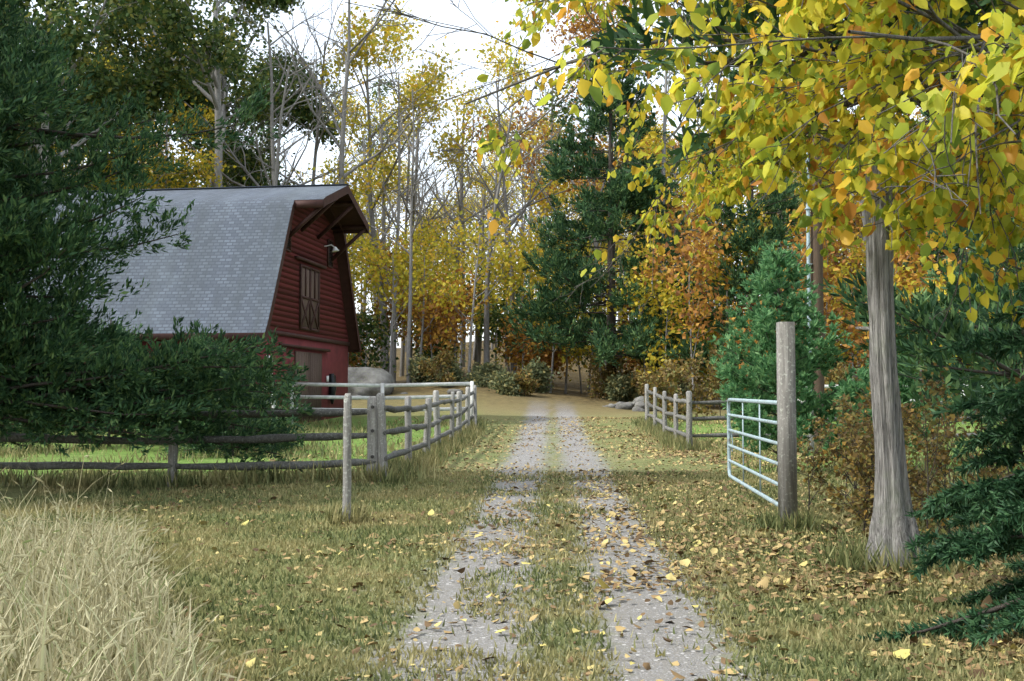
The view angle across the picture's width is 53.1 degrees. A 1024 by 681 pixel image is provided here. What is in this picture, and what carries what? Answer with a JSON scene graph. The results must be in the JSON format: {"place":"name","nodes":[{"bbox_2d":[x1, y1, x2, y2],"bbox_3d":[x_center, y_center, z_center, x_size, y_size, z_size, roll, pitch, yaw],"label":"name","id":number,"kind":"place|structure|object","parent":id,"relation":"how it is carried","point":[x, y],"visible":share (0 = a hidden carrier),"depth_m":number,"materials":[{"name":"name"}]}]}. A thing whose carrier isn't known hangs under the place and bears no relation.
{"place":"outdoors","nodes":[
{"label":"outdoors","id":0,"kind":"place"},
{"bbox_2d":[5,184,349,333],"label":"barn roof","id":1,"kind":"structure","parent":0,"point":[223,271],"depth_m":33.31,"materials":[{"name":"grey tile"}]},
{"bbox_2d":[266,239,338,403],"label":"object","id":2,"kind":"object","parent":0,"point":[332,379],"depth_m":39.19,"materials":[{"name":"black metal"}]},
{"bbox_2d":[0,415,968,576],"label":"grass","id":3,"kind":"structure","parent":0,"point":[401,468],"depth_m":15.62,"materials":[{"name":"green plant"}]},
{"bbox_2d":[0,469,1023,680],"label":"lawn","id":4,"kind":"structure","parent":0,"point":[252,674],"depth_m":7.81,"materials":[{"name":"green plant"}]},
{"bbox_2d":[0,339,1023,680],"bbox_3d":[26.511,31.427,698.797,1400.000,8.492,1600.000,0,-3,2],"label":"ground","id":5,"kind":"structure","parent":0,"point":[574,403],"depth_m":8.85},
{"bbox_2d":[0,455,302,680],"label":"tall dry grass","id":6,"kind":"structure","parent":5,"relation":"on","point":[97,551],"depth_m":5.49,"materials":[{"name":"beige plant"}]},
{"bbox_2d":[0,0,314,477],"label":"evergreen tree","id":7,"kind":"object","parent":5,"relation":"on","point":[121,350],"depth_m":14.39,"materials":[{"name":"green plant"}]},
{"bbox_2d":[3,334,347,430],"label":"wall","id":8,"kind":"structure","parent":5,"relation":"on","point":[335,360],"depth_m":38.82,"materials":[{"name":"red wood"}]},
{"bbox_2d":[269,208,347,341],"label":"barn wall","id":9,"kind":"structure","parent":8,"relation":"on","point":[307,244],"depth_m":37.18,"materials":[{"name":"red wood"}]},
{"bbox_2d":[294,266,321,421],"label":"barn doors","id":10,"kind":"structure","parent":9,"relation":"attached to","point":[313,364],"depth_m":36.88,"materials":[{"name":"brown wood"}]},
{"bbox_2d":[24,185,368,353],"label":"barn trim","id":11,"kind":"structure","parent":5,"relation":"on","point":[340,209],"depth_m":37.79,"materials":[{"name":"brown wood"}]},
{"bbox_2d":[1,0,981,382],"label":"bare woods","id":12,"kind":"object","parent":5,"relation":"on","point":[417,214],"visible":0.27,"depth_m":63.27,"materials":[{"name":"grey plant"}]},
{"bbox_2d":[0,0,1023,374],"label":"trees","id":13,"kind":"object","parent":5,"relation":"on","point":[158,78],"visible":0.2,"depth_m":59.61,"materials":[{"name":"plant"}]},
{"bbox_2d":[0,418,1023,480],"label":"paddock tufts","id":14,"kind":"object","parent":5,"relation":"on","point":[19,454],"visible":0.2,"depth_m":22.98,"materials":[{"name":"green plant"}]},
{"bbox_2d":[2,416,1023,680],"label":"fallen leaves","id":15,"kind":"object","parent":5,"relation":"on","point":[634,572],"visible":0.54,"depth_m":9.06,"materials":[{"name":"yellow plant"}]},
{"bbox_2d":[9,0,1022,414],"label":"tree trunks","id":16,"kind":"object","parent":5,"relation":"on","point":[215,96],"visible":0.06,"depth_m":62.27,"materials":[{"name":"grey plant"}]},
{"bbox_2d":[348,367,706,411],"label":"rocks","id":17,"kind":"object","parent":5,"relation":"on","point":[369,375],"visible":0.35,"depth_m":49.25,"materials":[{"name":"grey stone"}]},
{"bbox_2d":[54,0,1023,406],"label":"autumn trees","id":18,"kind":"object","parent":5,"relation":"on","point":[370,252],"visible":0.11,"depth_m":63.47,"materials":[{"name":"yellow plant"}]},
{"bbox_2d":[405,348,689,401],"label":"brush","id":19,"kind":"object","parent":5,"relation":"on","point":[490,375],"visible":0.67,"depth_m":52.45,"materials":[{"name":"green plant"}]},
{"bbox_2d":[167,322,936,528],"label":"fence posts","id":20,"kind":"object","parent":5,"relation":"on","point":[786,421],"visible":0.65,"depth_m":11.29,"materials":[{"name":"grey wood"}]},
{"bbox_2d":[0,388,1004,470],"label":"fence rails","id":21,"kind":"object","parent":20,"relation":"attached to","point":[270,438],"visible":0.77,"depth_m":15.86,"materials":[{"name":"grey wood"}]},
{"bbox_2d":[146,0,1023,395],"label":"autumn trees","id":22,"kind":"object","parent":5,"relation":"on","point":[588,28],"visible":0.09,"depth_m":56.41,"materials":[{"name":"orange plant"}]},
{"bbox_2d":[218,381,982,424],"bbox_3d":[7.444,2.291,34.279,33.392,1.861,8.609,1,-3,-17],"label":"white fence","id":23,"kind":"object","parent":5,"relation":"on","point":[383,385],"visible":0.16,"depth_m":34.44,"materials":[{"name":"paint"}]},
{"bbox_2d":[345,0,1023,368],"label":"yellow tree","id":24,"kind":"object","parent":5,"relation":"on","point":[929,210],"depth_m":6.27,"materials":[{"name":"yellow plant"}]},
{"bbox_2d":[414,344,1023,545],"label":"brush","id":25,"kind":"object","parent":5,"relation":"on","point":[659,379],"depth_m":12.01,"materials":[{"name":"plant"}]},
{"bbox_2d":[502,28,1023,431],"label":"evergreen trees","id":26,"kind":"object","parent":5,"relation":"on","point":[954,326],"depth_m":51.41,"materials":[{"name":"green plant"}]},
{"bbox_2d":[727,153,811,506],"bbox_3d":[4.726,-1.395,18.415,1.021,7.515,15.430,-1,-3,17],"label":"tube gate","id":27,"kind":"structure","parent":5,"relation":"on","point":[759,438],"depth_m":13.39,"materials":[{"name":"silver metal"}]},
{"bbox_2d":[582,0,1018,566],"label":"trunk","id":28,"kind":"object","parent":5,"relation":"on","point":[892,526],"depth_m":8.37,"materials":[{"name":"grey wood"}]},
{"bbox_2d":[810,43,824,449],"bbox_3d":[7.621,-2.391,25.680,0.320,10.816,0.320,0,-3,2],"label":"trunk","id":29,"kind":"object","parent":5,"relation":"on","point":[817,274],"visible":0.14,"depth_m":25.52,"materials":[{"name":"brown wood"}]},
{"bbox_2d":[708,239,930,470],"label":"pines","id":30,"kind":"object","parent":5,"relation":"on","point":[796,309],"depth_m":17.99,"materials":[{"name":"green plant"}]},
{"bbox_2d":[847,243,1023,653],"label":"spruce","id":31,"kind":"object","parent":5,"relation":"on","point":[965,506],"depth_m":6.39,"materials":[{"name":"green plant"}]},
{"bbox_2d":[24,0,1004,348],"label":"sky","id":32,"kind":"structure","parent":0,"point":[486,12],"materials":[{"name":"white"}]}
]}

